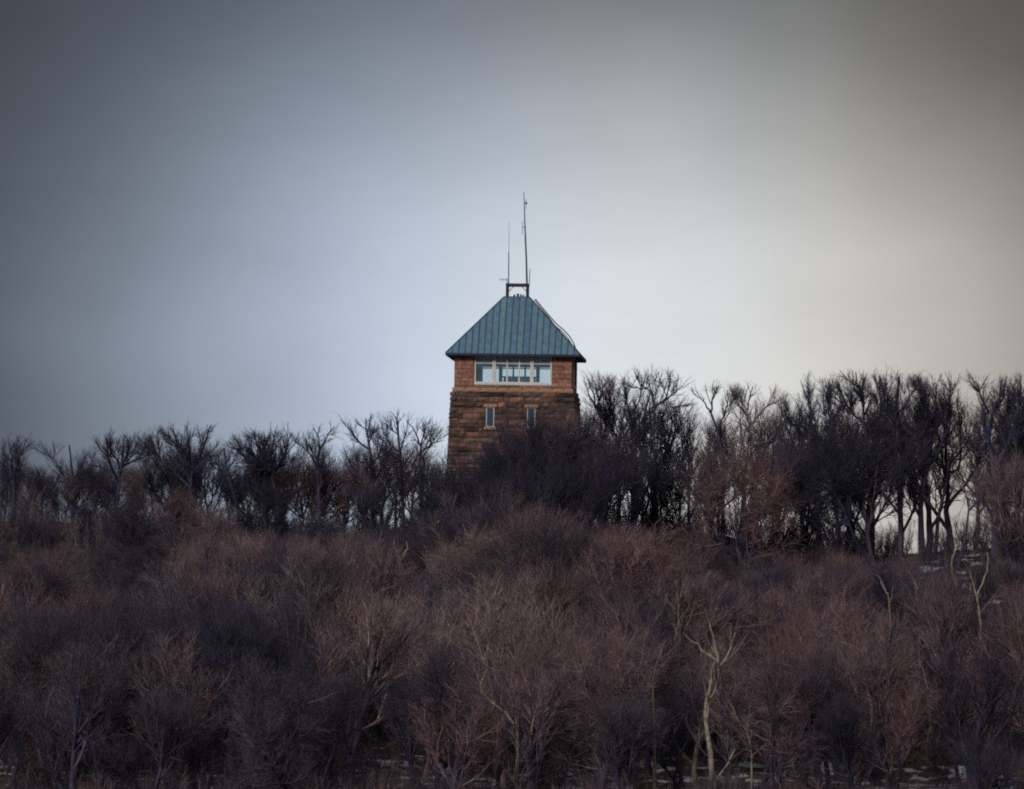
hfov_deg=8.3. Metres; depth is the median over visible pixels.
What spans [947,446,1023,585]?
bare tree
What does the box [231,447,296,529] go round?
bare tree
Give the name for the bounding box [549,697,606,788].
bare tree
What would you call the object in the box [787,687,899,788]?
bare tree
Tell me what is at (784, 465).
bare tree
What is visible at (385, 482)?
bare tree
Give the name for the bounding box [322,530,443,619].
bare tree
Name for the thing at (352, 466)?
bare tree
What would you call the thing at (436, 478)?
bare tree
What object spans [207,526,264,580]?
bare tree
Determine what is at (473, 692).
bare tree
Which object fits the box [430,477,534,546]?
bare tree
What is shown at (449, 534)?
bare tree
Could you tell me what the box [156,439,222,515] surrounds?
bare tree
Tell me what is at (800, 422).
bare tree
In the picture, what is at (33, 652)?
bare tree
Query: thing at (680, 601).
bare tree
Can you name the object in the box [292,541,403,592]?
bare tree
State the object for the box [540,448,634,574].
bare tree
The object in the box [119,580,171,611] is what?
bare tree
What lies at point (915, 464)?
bare tree
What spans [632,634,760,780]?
bare tree
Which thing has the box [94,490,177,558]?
bush
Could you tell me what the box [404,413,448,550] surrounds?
bare tree
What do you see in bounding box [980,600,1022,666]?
bare tree
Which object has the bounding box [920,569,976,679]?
bare tree
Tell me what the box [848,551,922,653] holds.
bare tree
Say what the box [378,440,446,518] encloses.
bare tree
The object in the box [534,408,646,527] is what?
bare tree
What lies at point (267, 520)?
bush
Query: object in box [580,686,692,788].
bare tree
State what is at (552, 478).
bare tree
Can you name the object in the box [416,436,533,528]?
bare tree
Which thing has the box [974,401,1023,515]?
bare tree
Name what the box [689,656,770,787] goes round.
bare tree
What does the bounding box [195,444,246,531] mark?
bare tree
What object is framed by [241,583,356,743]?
bare tree
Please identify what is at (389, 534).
bare tree
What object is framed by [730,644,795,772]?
bare tree
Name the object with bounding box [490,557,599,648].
bare tree
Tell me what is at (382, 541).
bare tree
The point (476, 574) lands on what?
bare tree
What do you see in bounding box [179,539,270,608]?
bare tree
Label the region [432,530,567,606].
bare tree
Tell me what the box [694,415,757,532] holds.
bare tree
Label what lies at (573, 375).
window
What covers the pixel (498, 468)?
bare tree
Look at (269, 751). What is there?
bare tree
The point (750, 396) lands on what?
bare tree
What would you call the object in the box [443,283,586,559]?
stone tower
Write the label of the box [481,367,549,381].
window
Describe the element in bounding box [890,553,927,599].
bare tree
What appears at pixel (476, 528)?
bare tree
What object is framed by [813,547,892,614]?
bare tree
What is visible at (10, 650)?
bare tree
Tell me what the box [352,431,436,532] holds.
bare tree
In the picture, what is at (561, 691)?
bare tree
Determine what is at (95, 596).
bare tree
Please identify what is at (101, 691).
bare tree
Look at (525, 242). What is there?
mast antenna
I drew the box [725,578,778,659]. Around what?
bare tree
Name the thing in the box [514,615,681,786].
bare tree
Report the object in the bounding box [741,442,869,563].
bare tree
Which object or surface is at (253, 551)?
bare tree
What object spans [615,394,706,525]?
bare tree
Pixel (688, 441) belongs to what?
bare tree
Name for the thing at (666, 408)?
bare tree
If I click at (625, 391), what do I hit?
bare tree
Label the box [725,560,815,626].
bare tree
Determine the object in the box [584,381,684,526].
bare tree
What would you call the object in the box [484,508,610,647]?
bare tree
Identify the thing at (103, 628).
bare tree
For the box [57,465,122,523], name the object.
bare tree
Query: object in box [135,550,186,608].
bare tree
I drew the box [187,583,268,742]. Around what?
bare tree
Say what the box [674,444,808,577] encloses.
bare tree
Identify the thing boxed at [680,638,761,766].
bare tree
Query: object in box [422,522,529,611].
bare tree
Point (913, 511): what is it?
bare tree
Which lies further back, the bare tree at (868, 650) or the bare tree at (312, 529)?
the bare tree at (312, 529)
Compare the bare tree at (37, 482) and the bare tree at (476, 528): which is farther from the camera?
the bare tree at (37, 482)
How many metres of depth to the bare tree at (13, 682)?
513.66 m
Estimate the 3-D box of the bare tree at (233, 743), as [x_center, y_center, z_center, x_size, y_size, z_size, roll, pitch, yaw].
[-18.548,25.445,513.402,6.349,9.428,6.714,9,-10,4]
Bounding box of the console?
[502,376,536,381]
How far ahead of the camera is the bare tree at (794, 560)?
581.02 m
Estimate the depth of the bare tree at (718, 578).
572.39 m
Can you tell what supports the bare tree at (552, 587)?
on the ground
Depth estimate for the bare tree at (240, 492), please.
611.27 m
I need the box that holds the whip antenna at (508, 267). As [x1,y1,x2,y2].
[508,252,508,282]
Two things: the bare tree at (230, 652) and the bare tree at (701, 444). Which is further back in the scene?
the bare tree at (701, 444)
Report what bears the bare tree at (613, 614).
on the ground
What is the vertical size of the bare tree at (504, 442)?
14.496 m
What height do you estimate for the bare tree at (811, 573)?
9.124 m
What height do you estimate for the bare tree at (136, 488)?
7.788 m
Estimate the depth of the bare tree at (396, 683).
536.52 m
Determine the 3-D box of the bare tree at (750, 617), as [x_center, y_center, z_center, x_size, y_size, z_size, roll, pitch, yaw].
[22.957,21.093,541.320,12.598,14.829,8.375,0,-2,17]
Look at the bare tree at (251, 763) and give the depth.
505.71 m
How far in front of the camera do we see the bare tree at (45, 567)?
566.27 m
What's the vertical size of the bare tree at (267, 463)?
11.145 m
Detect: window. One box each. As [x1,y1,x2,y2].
[474,356,551,385]
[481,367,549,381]
[483,404,496,429]
[524,404,537,428]
[572,360,576,389]
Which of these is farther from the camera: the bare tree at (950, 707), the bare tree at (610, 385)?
the bare tree at (610, 385)
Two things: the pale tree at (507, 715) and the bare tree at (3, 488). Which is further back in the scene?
the bare tree at (3, 488)
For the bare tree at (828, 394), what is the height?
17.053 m
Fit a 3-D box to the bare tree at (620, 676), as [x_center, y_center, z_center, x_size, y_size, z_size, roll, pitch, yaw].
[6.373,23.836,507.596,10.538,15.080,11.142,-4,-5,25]
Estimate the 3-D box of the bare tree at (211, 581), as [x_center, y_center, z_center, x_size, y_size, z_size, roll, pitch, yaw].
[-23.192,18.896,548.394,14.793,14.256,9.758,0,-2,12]
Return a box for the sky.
[0,0,1023,553]
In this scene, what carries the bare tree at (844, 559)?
on the ground
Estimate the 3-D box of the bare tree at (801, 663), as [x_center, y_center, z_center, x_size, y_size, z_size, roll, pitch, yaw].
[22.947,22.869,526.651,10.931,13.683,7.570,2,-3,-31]
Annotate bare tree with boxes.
[0,432,38,525]
[0,458,65,518]
[0,466,28,521]
[0,571,96,726]
[0,586,77,773]
[0,591,112,778]
[0,610,101,788]
[0,625,28,713]
[0,627,132,787]
[0,647,43,720]
[0,670,40,755]
[0,677,61,788]
[3,572,154,724]
[4,596,155,774]
[9,542,102,607]
[14,633,165,788]
[15,463,62,518]
[16,541,81,597]
[18,518,48,558]
[19,554,70,597]
[19,577,156,737]
[19,656,140,788]
[34,439,105,531]
[41,539,138,603]
[43,488,70,521]
[48,588,164,733]
[55,425,163,541]
[55,596,179,771]
[56,464,101,521]
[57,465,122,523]
[69,500,97,540]
[77,684,218,788]
[79,450,151,516]
[85,567,248,702]
[92,585,154,743]
[99,457,159,513]
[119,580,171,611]
[121,618,238,782]
[122,648,214,775]
[123,447,230,538]
[124,418,226,541]
[124,551,301,706]
[127,450,178,519]
[131,594,223,775]
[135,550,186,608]
[150,557,284,679]
[151,687,241,788]
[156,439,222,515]
[161,544,234,593]
[165,532,249,579]
[166,437,244,521]
[170,599,356,786]
[173,541,218,580]
[176,580,314,775]
[179,499,241,555]
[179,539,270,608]
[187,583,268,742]
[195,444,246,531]
[200,532,300,610]
[205,647,355,788]
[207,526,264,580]
[214,678,297,780]
[215,467,245,514]
[216,528,309,616]
[218,462,255,519]
[222,421,316,546]
[225,524,320,651]
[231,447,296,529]
[237,642,351,772]
[237,709,292,788]
[240,446,328,526]
[241,526,315,594]
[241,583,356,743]
[241,636,297,770]
[245,547,398,674]
[251,452,365,530]
[255,531,332,560]
[261,543,388,699]
[262,622,371,760]
[263,533,377,611]
[285,679,371,788]
[286,509,350,555]
[288,421,343,531]
[289,460,353,522]
[290,662,385,788]
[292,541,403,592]
[295,546,380,612]
[299,580,460,786]
[306,593,443,764]
[319,450,379,529]
[319,588,403,744]
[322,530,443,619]
[325,526,391,560]
[325,611,454,763]
[336,413,407,531]
[337,477,411,545]
[339,438,386,526]
[339,520,423,600]
[348,436,419,528]
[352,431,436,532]
[359,517,422,603]
[360,409,427,531]
[368,666,454,782]
[376,628,446,763]
[377,630,512,788]
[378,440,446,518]
[382,581,476,666]
[382,641,472,781]
[392,640,490,773]
[393,464,490,541]
[394,518,463,602]
[399,616,468,718]
[401,501,491,618]
[401,693,521,788]
[402,469,444,531]
[402,579,586,785]
[403,567,491,656]
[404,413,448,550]
[404,456,446,514]
[406,504,495,568]
[410,538,461,611]
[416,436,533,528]
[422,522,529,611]
[425,635,490,772]
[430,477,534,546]
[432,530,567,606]
[433,430,562,529]
[434,547,537,649]
[441,517,505,594]
[441,654,584,788]
[448,564,551,739]
[455,641,544,788]
[459,466,581,541]
[459,670,525,767]
[461,642,591,782]
[462,616,559,777]
[477,413,585,535]
[478,397,579,518]
[481,395,645,536]
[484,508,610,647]
[490,494,582,589]
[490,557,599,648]
[492,627,636,788]
[496,450,614,548]
[501,546,617,732]
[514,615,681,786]
[529,615,593,767]
[533,624,675,787]
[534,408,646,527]
[534,510,624,584]
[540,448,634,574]
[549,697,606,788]
[551,568,675,722]
[555,520,652,625]
[558,586,667,776]
[558,677,661,788]
[562,673,606,779]
[568,519,644,609]
[568,588,645,640]
[569,534,699,636]
[572,423,641,534]
[572,436,662,542]
[578,366,634,517]
[579,395,620,450]
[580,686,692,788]
[581,388,641,504]
[581,512,711,611]
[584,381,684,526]
[588,594,702,775]
[609,563,785,727]
[613,364,664,520]
[613,437,698,543]
[613,554,778,742]
[614,364,695,526]
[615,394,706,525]
[625,532,732,593]
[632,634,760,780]
[633,447,732,546]
[636,566,741,646]
[641,680,704,788]
[645,573,710,682]
[656,406,729,530]
[664,618,761,757]
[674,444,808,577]
[677,441,745,545]
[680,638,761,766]
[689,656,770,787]
[690,380,748,549]
[691,567,732,608]
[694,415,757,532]
[702,405,803,529]
[719,639,832,788]
[724,573,823,668]
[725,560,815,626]
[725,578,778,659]
[727,379,791,521]
[728,390,872,547]
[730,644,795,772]
[730,649,800,775]
[731,391,822,533]
[731,663,801,788]
[734,574,873,759]
[739,429,825,557]
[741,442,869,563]
[742,619,853,787]
[744,691,818,782]
[754,581,804,647]
[764,415,910,553]
[766,398,841,558]
[766,549,815,579]
[766,555,859,615]
[770,647,881,788]
[772,371,853,564]
[776,575,878,781]
[777,623,924,776]
[783,627,870,788]
[784,558,868,618]
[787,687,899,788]
[791,590,894,726]
[798,428,929,566]
[799,640,915,787]
[808,625,944,788]
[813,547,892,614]
[815,396,901,534]
[820,597,942,788]
[823,368,895,555]
[825,551,863,573]
[836,555,908,638]
[845,401,937,532]
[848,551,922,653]
[851,681,932,788]
[854,385,1020,549]
[854,557,950,634]
[855,390,975,551]
[876,365,938,568]
[876,388,965,549]
[879,570,978,750]
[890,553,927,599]
[893,561,950,591]
[895,370,964,561]
[899,566,984,658]
[900,565,984,673]
[916,622,1023,786]
[916,642,989,779]
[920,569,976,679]
[931,390,982,560]
[933,724,1023,788]
[943,589,1023,733]
[947,391,998,549]
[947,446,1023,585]
[948,562,1009,620]
[949,365,1023,566]
[954,476,989,567]
[958,591,1023,674]
[967,396,1023,506]
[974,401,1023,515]
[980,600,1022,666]
[985,376,1023,551]
[985,584,1023,666]
[989,555,1023,609]
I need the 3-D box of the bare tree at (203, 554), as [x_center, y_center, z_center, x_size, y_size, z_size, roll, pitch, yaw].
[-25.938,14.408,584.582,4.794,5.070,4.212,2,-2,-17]
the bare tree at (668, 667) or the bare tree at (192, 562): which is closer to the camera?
the bare tree at (668, 667)
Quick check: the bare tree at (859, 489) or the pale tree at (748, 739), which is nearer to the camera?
the pale tree at (748, 739)
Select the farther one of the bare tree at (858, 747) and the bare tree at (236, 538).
the bare tree at (236, 538)
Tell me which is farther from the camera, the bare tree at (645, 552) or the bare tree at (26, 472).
the bare tree at (26, 472)
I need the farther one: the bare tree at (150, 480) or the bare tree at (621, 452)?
the bare tree at (150, 480)
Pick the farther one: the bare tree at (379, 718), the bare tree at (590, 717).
the bare tree at (379, 718)
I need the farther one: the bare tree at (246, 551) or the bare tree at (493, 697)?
the bare tree at (246, 551)
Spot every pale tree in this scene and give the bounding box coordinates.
[384,538,408,608]
[447,666,542,784]
[608,639,682,788]
[683,614,750,788]
[726,696,788,787]
[867,569,903,636]
[905,567,921,661]
[934,537,986,633]
[962,546,1002,636]
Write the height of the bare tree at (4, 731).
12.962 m
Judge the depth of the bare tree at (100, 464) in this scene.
622.57 m
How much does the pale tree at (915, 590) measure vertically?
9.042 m
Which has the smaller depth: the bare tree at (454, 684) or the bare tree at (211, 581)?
the bare tree at (454, 684)
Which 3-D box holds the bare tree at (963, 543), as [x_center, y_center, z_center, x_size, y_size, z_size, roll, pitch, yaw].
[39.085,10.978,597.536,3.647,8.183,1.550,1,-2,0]
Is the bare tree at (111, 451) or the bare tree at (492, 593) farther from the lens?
the bare tree at (111, 451)
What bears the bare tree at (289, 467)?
on the ground
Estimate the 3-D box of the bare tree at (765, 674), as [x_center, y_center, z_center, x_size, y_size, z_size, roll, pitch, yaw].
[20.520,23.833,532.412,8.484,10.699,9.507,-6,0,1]
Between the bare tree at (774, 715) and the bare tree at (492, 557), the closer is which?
the bare tree at (774, 715)
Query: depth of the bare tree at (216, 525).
588.28 m
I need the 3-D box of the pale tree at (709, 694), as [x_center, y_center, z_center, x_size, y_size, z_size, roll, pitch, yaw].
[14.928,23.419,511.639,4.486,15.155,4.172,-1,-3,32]
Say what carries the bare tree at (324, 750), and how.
on the ground
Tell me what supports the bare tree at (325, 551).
on the ground
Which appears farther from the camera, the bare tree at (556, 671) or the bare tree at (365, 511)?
the bare tree at (365, 511)
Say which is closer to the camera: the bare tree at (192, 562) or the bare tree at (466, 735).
the bare tree at (466, 735)
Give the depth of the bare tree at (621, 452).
592.04 m
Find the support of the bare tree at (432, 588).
on the ground
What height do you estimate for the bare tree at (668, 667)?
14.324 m
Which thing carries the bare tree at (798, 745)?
on the ground
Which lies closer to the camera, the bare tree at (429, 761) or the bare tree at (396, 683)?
the bare tree at (429, 761)
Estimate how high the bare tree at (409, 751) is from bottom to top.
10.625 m
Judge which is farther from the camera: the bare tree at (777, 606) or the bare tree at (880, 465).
the bare tree at (880, 465)
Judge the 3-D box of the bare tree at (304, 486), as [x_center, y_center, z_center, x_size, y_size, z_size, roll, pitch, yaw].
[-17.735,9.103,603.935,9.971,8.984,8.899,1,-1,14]
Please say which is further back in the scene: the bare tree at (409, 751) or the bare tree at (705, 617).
the bare tree at (705, 617)
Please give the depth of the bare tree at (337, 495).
622.26 m
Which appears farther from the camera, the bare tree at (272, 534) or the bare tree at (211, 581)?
the bare tree at (272, 534)
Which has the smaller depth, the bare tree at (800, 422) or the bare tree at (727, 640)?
the bare tree at (727, 640)
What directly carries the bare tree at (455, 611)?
on the ground
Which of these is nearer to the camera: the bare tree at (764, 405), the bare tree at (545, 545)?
the bare tree at (545, 545)
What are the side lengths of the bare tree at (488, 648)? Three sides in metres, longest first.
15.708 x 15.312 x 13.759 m
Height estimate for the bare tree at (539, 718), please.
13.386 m
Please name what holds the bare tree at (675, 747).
on the ground
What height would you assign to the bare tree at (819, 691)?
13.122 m
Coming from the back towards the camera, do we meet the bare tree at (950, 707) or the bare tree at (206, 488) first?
the bare tree at (206, 488)
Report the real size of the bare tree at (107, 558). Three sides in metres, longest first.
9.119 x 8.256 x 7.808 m
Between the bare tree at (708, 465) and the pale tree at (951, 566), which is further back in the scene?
the bare tree at (708, 465)
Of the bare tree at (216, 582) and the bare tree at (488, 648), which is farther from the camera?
the bare tree at (216, 582)
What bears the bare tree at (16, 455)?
on the ground
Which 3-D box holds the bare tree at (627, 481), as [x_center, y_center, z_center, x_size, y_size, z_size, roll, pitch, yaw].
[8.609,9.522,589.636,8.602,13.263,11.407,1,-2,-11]
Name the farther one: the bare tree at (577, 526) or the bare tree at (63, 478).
the bare tree at (63, 478)
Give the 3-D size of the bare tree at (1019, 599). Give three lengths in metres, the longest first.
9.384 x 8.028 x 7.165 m
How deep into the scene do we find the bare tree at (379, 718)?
538.49 m
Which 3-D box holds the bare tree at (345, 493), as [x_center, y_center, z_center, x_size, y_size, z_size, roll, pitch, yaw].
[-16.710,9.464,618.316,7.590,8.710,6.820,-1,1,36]
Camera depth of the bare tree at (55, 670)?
513.93 m
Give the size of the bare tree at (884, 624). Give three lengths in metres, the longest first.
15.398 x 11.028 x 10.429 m
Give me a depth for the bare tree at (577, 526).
573.10 m
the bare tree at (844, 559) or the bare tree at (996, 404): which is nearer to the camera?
the bare tree at (844, 559)
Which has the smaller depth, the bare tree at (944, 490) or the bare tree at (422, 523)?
the bare tree at (422, 523)
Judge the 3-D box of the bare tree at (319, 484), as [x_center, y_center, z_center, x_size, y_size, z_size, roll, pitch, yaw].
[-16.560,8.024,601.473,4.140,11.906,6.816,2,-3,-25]
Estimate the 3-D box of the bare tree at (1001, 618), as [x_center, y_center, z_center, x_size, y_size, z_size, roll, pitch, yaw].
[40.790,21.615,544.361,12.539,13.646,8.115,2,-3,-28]
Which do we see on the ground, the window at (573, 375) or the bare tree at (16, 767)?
the bare tree at (16, 767)
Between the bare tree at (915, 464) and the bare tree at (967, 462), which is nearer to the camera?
the bare tree at (915, 464)
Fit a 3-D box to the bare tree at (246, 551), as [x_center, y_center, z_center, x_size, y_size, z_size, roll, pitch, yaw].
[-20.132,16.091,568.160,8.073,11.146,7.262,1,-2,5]
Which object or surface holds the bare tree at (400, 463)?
on the ground
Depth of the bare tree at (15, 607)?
528.22 m
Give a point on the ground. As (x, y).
(912, 773)
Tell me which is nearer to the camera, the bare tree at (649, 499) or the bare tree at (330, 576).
the bare tree at (330, 576)
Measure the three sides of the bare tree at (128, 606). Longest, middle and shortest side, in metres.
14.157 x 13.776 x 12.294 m
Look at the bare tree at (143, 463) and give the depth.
623.39 m
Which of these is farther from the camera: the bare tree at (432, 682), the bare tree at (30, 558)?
the bare tree at (30, 558)
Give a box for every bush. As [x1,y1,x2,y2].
[0,544,89,617]
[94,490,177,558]
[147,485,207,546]
[214,473,307,545]
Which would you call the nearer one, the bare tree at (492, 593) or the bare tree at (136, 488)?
the bare tree at (492, 593)
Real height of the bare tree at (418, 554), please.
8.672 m
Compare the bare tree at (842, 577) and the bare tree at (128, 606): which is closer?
the bare tree at (128, 606)
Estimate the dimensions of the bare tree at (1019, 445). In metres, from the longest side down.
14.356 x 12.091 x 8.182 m
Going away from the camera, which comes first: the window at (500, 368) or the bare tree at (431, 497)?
the bare tree at (431, 497)
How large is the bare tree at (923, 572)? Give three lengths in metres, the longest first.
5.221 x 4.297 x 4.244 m
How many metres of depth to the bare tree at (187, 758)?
507.27 m
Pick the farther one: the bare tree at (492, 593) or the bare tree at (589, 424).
the bare tree at (589, 424)
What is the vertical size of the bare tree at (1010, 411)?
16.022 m
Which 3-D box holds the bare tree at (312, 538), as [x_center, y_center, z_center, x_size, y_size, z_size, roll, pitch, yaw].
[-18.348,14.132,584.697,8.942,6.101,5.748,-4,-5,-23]
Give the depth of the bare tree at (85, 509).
597.46 m
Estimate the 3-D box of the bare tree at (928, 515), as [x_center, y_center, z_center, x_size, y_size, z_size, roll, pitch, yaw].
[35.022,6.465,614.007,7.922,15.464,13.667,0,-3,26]
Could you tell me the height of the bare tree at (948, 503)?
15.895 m
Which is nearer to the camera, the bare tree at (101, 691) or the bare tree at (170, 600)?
the bare tree at (101, 691)
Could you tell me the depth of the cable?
601.54 m
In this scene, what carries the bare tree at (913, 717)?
on the ground
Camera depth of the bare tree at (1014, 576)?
575.43 m
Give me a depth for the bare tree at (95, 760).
508.85 m
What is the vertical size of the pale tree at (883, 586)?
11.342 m
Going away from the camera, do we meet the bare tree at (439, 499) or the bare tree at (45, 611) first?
the bare tree at (45, 611)
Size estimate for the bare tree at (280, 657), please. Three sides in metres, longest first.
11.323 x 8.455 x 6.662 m
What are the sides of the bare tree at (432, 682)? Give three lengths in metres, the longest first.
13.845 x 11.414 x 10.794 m
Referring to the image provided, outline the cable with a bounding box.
[534,299,575,347]
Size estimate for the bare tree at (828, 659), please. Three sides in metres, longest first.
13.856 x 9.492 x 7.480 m
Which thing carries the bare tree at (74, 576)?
on the ground
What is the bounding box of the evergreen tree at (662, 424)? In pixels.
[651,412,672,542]
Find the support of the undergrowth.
on the ground
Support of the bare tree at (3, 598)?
on the ground
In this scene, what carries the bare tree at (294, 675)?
on the ground
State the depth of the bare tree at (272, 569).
551.72 m
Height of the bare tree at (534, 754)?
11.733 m
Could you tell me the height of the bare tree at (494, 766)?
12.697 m
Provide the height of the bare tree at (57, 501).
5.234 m
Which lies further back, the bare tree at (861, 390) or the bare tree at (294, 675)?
the bare tree at (861, 390)
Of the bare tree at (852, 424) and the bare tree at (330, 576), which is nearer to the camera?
the bare tree at (330, 576)
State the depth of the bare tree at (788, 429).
604.76 m
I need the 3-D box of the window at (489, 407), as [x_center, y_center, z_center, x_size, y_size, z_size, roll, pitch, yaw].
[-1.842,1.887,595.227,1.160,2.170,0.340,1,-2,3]
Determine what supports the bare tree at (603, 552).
on the ground
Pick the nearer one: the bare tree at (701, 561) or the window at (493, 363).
the bare tree at (701, 561)
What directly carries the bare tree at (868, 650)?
on the ground
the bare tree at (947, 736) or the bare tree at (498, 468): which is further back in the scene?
the bare tree at (498, 468)
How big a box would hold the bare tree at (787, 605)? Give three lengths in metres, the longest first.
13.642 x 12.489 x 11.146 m
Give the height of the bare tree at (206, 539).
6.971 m
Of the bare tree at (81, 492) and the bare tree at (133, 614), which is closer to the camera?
the bare tree at (133, 614)
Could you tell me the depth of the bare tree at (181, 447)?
598.00 m
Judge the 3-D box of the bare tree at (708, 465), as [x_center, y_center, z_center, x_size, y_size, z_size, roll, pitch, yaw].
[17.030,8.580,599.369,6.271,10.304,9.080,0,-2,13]
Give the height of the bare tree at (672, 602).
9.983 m
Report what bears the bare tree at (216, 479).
on the ground
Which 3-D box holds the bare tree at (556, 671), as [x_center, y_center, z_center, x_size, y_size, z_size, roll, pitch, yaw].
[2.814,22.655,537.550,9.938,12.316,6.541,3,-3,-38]
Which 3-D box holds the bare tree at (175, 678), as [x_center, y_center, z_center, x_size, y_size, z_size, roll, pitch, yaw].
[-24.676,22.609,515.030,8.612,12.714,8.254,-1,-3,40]
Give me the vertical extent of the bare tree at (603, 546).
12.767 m
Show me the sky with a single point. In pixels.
(231, 214)
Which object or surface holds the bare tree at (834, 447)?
on the ground
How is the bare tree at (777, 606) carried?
on the ground
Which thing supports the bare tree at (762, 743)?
on the ground
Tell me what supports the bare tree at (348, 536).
on the ground
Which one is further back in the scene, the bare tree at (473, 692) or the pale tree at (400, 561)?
the pale tree at (400, 561)
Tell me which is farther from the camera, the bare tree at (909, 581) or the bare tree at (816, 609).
the bare tree at (909, 581)
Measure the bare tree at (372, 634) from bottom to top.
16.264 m
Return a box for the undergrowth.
[0,478,1023,788]
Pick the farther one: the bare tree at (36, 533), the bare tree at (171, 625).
the bare tree at (36, 533)
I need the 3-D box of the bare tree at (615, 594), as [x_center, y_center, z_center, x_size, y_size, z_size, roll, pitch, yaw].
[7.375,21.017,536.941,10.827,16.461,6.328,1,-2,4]
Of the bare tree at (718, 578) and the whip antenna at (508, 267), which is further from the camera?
the whip antenna at (508, 267)
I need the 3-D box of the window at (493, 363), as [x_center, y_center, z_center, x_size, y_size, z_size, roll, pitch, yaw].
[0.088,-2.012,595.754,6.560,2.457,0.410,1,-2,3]
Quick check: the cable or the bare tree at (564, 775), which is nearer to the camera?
the bare tree at (564, 775)
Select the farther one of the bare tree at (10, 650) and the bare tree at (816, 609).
the bare tree at (816, 609)
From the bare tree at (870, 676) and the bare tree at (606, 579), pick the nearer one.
the bare tree at (870, 676)
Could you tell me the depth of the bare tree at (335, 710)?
506.58 m
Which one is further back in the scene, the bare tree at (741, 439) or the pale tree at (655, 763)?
the bare tree at (741, 439)
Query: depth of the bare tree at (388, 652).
531.23 m
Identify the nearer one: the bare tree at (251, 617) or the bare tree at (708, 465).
the bare tree at (251, 617)
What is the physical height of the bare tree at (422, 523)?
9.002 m
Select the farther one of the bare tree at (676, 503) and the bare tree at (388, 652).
the bare tree at (676, 503)
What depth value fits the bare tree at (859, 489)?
594.91 m
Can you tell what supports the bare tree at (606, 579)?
on the ground
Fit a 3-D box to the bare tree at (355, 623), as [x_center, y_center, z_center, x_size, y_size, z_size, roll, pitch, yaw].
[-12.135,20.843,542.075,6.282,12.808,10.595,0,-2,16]
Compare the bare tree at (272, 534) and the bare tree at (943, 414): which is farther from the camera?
the bare tree at (943, 414)
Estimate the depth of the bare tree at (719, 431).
600.16 m
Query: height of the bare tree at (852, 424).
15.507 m
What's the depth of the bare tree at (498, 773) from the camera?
515.07 m
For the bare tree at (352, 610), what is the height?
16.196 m
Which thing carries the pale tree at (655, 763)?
on the ground
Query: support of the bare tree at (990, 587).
on the ground
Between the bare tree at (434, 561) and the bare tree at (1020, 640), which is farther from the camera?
the bare tree at (434, 561)
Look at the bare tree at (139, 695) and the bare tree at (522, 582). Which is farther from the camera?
the bare tree at (522, 582)
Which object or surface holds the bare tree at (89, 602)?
on the ground
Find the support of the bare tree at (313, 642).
on the ground
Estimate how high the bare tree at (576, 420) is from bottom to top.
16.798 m
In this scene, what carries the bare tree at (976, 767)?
on the ground
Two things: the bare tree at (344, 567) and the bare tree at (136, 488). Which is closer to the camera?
the bare tree at (344, 567)
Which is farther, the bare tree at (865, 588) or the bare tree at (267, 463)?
the bare tree at (267, 463)
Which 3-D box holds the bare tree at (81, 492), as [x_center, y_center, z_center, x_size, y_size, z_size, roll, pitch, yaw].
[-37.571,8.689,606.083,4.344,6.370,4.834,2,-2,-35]
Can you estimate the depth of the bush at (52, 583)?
548.21 m
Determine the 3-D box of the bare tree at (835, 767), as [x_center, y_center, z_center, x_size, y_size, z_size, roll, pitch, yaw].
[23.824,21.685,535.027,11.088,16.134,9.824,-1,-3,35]
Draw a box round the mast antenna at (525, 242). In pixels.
[522,192,527,283]
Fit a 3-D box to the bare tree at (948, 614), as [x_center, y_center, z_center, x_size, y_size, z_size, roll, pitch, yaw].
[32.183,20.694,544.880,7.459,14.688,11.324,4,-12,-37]
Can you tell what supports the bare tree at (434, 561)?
on the ground
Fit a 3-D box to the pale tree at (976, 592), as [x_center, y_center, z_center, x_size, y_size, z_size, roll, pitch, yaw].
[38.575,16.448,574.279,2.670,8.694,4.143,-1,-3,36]
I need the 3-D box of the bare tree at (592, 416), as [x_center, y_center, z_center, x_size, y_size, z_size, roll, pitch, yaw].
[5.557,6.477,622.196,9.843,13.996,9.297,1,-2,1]
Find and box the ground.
[0,521,1023,788]
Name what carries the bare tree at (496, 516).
on the ground
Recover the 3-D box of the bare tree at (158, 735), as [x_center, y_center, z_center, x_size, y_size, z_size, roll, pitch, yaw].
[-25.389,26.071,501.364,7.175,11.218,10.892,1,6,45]
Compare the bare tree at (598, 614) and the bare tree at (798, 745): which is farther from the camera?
the bare tree at (598, 614)
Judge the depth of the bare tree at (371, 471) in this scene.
598.51 m
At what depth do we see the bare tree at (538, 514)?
574.90 m
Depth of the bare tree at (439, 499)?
586.77 m
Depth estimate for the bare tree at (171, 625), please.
528.22 m
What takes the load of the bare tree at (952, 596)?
on the ground
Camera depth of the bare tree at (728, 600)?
545.58 m
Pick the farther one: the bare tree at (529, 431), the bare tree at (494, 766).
the bare tree at (529, 431)
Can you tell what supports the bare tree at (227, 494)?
on the ground
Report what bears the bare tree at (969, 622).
on the ground
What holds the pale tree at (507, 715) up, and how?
on the ground
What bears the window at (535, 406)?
in the stone tower
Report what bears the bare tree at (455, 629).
on the ground
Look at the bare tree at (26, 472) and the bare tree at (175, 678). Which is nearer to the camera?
the bare tree at (175, 678)

